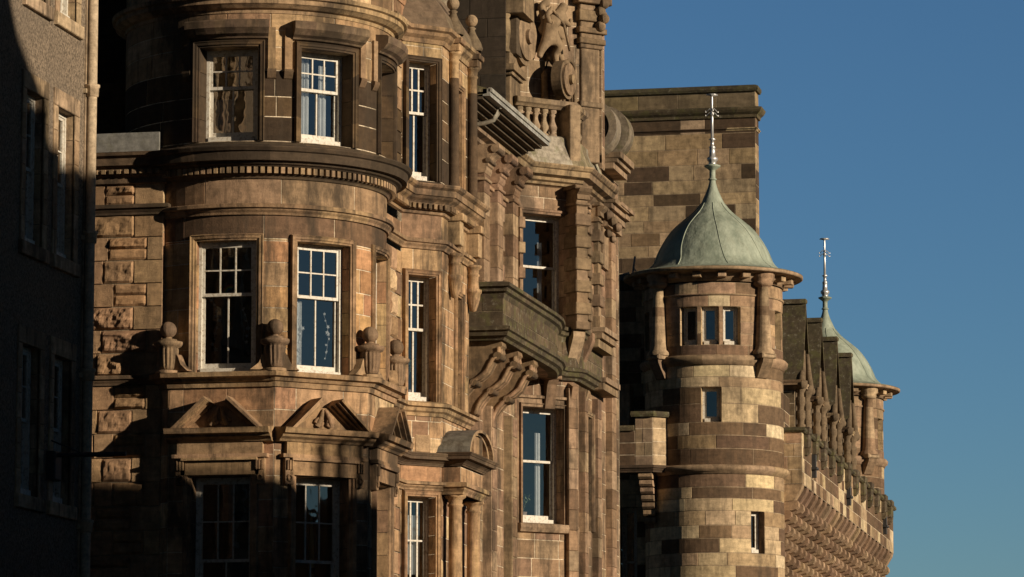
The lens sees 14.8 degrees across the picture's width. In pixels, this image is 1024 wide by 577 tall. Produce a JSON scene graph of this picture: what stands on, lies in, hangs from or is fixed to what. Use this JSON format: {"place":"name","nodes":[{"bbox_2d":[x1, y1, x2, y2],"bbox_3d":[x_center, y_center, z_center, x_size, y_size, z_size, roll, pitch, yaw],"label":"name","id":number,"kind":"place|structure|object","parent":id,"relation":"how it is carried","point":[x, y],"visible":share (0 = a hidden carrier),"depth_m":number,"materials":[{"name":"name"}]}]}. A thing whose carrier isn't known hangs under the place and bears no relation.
{"place":"outdoors","nodes":[
{"label":"outdoors","id":0,"kind":"place"},
{"bbox_2d":[0,0,99,576],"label":"harled building","id":1,"kind":"structure","parent":0,"point":[49,89],"depth_m":58.44,"materials":[{"name":"stone"}]},
{"bbox_2d":[13,572,39,576],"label":"window","id":2,"kind":"structure","parent":1,"relation":"in","point":[15,574],"depth_m":56.85,"materials":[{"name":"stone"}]},
{"bbox_2d":[14,323,45,512],"bbox_3d":[-7.137,1.906,57.499,0.320,2.663,1.262,-2,-8,12],"label":"window","id":3,"kind":"structure","parent":1,"relation":"in","point":[29,442],"depth_m":57.81,"materials":[{"name":"stone"}]},
{"bbox_2d":[18,68,49,264],"bbox_3d":[-7.137,-1.787,58.002,0.320,2.727,1.262,-2,-8,12],"label":"window","id":4,"kind":"structure","parent":1,"relation":"in","point":[32,241],"depth_m":58.32,"materials":[{"name":"glass"}]},
{"bbox_2d":[22,0,53,20],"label":"window","id":5,"kind":"structure","parent":1,"relation":"in","point":[43,8],"depth_m":58.37,"materials":[{"name":"stone"}]},
{"bbox_2d":[30,335,76,520],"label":"window","id":6,"kind":"structure","parent":1,"relation":"in","point":[62,354],"depth_m":59.25,"materials":[{"name":"stone"}]},
{"bbox_2d":[33,87,80,277],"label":"window","id":7,"kind":"structure","parent":1,"relation":"in","point":[66,108],"depth_m":59.74,"materials":[{"name":"stone"}]},
{"bbox_2d":[54,0,83,39],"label":"window","id":8,"kind":"structure","parent":1,"relation":"in","point":[67,14],"depth_m":60.08,"materials":[{"name":"stone"}]},
{"bbox_2d":[46,440,126,481],"bbox_3d":[-6.277,2.530,58.214,1.180,0.610,0.320,-2,-8,12],"label":"wall bracket","id":9,"kind":"object","parent":1,"relation":"attached to","point":[53,465],"depth_m":58.18,"materials":[{"name":"metal"}]},
{"bbox_2d":[604,0,1023,576],"label":"sky","id":10,"kind":"structure","parent":0,"point":[892,132],"materials":[{"name":"blue"}]},
{"label":"ground","id":11,"kind":"structure","parent":0,"visible":0},
{"bbox_2d":[90,0,498,576],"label":"sandstone tenement","id":12,"kind":"structure","parent":11,"relation":"on","point":[274,162],"depth_m":64.10,"materials":[{"name":"stone"}]},
{"bbox_2d":[210,298,220,350],"bbox_3d":[-4.805,0.583,63.720,0.194,0.889,0.008,-1,-8,10],"label":"star garland","id":13,"kind":"object","parent":12,"relation":"hanging from","point":[212,344],"visible":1,"depth_m":63.72,"materials":[{"name":"silver metal"}]},
{"bbox_2d":[163,396,273,576],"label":"window","id":14,"kind":"structure","parent":12,"relation":"in","point":[225,443],"depth_m":63.07,"materials":[{"name":"stone"}]},
{"bbox_2d":[188,233,263,371],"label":"window","id":15,"kind":"structure","parent":12,"relation":"in","point":[219,260],"depth_m":63.69,"materials":[{"name":"stone"}]},
{"bbox_2d":[182,19,275,142],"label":"window","id":16,"kind":"structure","parent":12,"relation":"in","point":[224,88],"depth_m":64.03,"materials":[{"name":"stone"}]},
{"bbox_2d":[242,234,356,375],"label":"window","id":17,"kind":"structure","parent":12,"relation":"in","point":[332,280],"depth_m":64.16,"materials":[{"name":"stone"}]},
{"bbox_2d":[297,303,303,364],"bbox_3d":[-3.455,0.733,63.880,0.217,1.035,0.008,5,-9,-34],"label":"star garland","id":18,"kind":"object","parent":12,"relation":"hanging from","point":[299,349],"visible":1,"depth_m":63.89,"materials":[{"name":"silver metal"}]},
{"bbox_2d":[223,397,379,576],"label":"window","id":19,"kind":"structure","parent":12,"relation":"in","point":[323,444],"depth_m":63.53,"materials":[{"name":"stone"}]},
{"bbox_2d":[246,20,369,148],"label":"window","id":20,"kind":"structure","parent":12,"relation":"in","point":[332,92],"depth_m":64.46,"materials":[{"name":"stone"}]},
{"bbox_2d":[227,407,413,576],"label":"window","id":21,"kind":"structure","parent":12,"relation":"in","point":[394,440],"depth_m":64.53,"materials":[{"name":"stone"}]},
{"bbox_2d":[323,312,329,358],"bbox_3d":[-3.021,0.776,64.173,0.145,0.777,0.008,5,-9,-34],"label":"star garland","id":22,"kind":"object","parent":12,"relation":"hanging from","point":[327,327],"visible":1,"depth_m":64.19,"materials":[{"name":"silver metal"}]},
{"bbox_2d":[297,244,390,381],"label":"window","id":23,"kind":"structure","parent":12,"relation":"in","point":[380,270],"depth_m":65.01,"materials":[{"name":"stone"}]},
{"bbox_2d":[308,35,407,160],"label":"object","id":24,"kind":"structure","parent":12,"relation":"in","point":[388,50],"depth_m":65.45,"materials":[{"name":"stone"}]},
{"bbox_2d":[408,356,415,391],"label":"house plant","id":25,"kind":"object","parent":12,"relation":"in","point":[409,367],"visible":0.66,"depth_m":72.55,"materials":[{"name":"green plant"}]},
{"bbox_2d":[402,489,440,576],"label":"window","id":26,"kind":"structure","parent":12,"relation":"in","point":[419,523],"depth_m":71.96,"materials":[{"name":"stone"}]},
{"bbox_2d":[402,268,441,402],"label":"window","id":27,"kind":"structure","parent":12,"relation":"in","point":[419,328],"depth_m":72.49,"materials":[{"name":"stone"}]},
{"bbox_2d":[403,54,441,181],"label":"window","id":28,"kind":"structure","parent":12,"relation":"in","point":[419,151],"depth_m":73.02,"materials":[{"name":"stone"}]},
{"bbox_2d":[429,292,464,410],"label":"window","id":29,"kind":"structure","parent":12,"relation":"in","point":[459,303],"depth_m":73.93,"materials":[{"name":"stone"}]},
{"bbox_2d":[430,84,465,189],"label":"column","id":30,"kind":"structure","parent":12,"relation":"in","point":[462,97],"depth_m":74.57,"materials":[{"name":"stone"}]},
{"bbox_2d":[430,0,634,576],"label":"sandstone mansion","id":31,"kind":"structure","parent":11,"relation":"on","point":[555,136],"depth_m":82.78,"materials":[{"name":"brown stone"}]},
{"bbox_2d":[523,493,530,514],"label":"house plant","id":32,"kind":"object","parent":31,"relation":"on","point":[524,513],"visible":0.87,"depth_m":82.41,"materials":[{"name":"green plant"}]},
{"bbox_2d":[514,394,567,524],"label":"window","id":33,"kind":"structure","parent":31,"relation":"in","point":[539,438],"depth_m":82.64,"materials":[{"name":"stone"}]},
{"bbox_2d":[518,206,567,322],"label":"window","id":34,"kind":"structure","parent":31,"relation":"in","point":[543,257],"depth_m":83.33,"materials":[{"name":"stone"}]},
{"bbox_2d":[556,411,595,531],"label":"window","id":35,"kind":"structure","parent":31,"relation":"in","point":[591,417],"depth_m":84.44,"materials":[{"name":"stone"}]},
{"bbox_2d":[559,225,593,315],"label":"window","id":36,"kind":"structure","parent":31,"relation":"in","point":[592,242],"depth_m":85.00,"materials":[{"name":"stone"}]},
{"bbox_2d":[605,84,899,576],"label":"turreted building","id":37,"kind":"structure","parent":11,"relation":"on","point":[751,409],"depth_m":100.57,"materials":[{"name":"stone"}]},
{"bbox_2d":[621,507,636,576],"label":"window","id":38,"kind":"structure","parent":37,"relation":"in","point":[628,514],"depth_m":101.45,"materials":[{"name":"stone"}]},
{"bbox_2d":[645,312,682,351],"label":"window","id":39,"kind":"structure","parent":37,"relation":"in","point":[646,316],"depth_m":100.61,"materials":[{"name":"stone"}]},
{"bbox_2d":[680,307,710,345],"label":"window","id":40,"kind":"structure","parent":37,"relation":"in","point":[688,315],"depth_m":99.42,"materials":[{"name":"glass"}]},
{"bbox_2d":[701,306,718,344],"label":"window","id":41,"kind":"structure","parent":37,"relation":"in","point":[710,320],"depth_m":99.27,"materials":[{"name":"glass"}]},
{"bbox_2d":[701,387,720,421],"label":"window","id":42,"kind":"structure","parent":37,"relation":"in","point":[710,396],"depth_m":99.03,"materials":[{"name":"glass"}]},
{"bbox_2d":[713,306,739,344],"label":"window","id":43,"kind":"structure","parent":37,"relation":"in","point":[731,314],"depth_m":99.32,"materials":[{"name":"glass"}]},
{"bbox_2d":[751,511,764,553],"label":"window","id":44,"kind":"structure","parent":37,"relation":"in","point":[757,519],"depth_m":98.88,"materials":[{"name":"stone"}]},
{"bbox_2d":[739,311,780,349],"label":"window","id":45,"kind":"structure","parent":37,"relation":"in","point":[777,314],"depth_m":100.29,"materials":[{"name":"stone"}]},
{"bbox_2d":[878,418,882,450],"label":"window","id":46,"kind":"structure","parent":37,"relation":"in","point":[880,430],"depth_m":121.90,"materials":[{"name":"stone"}]}
]}

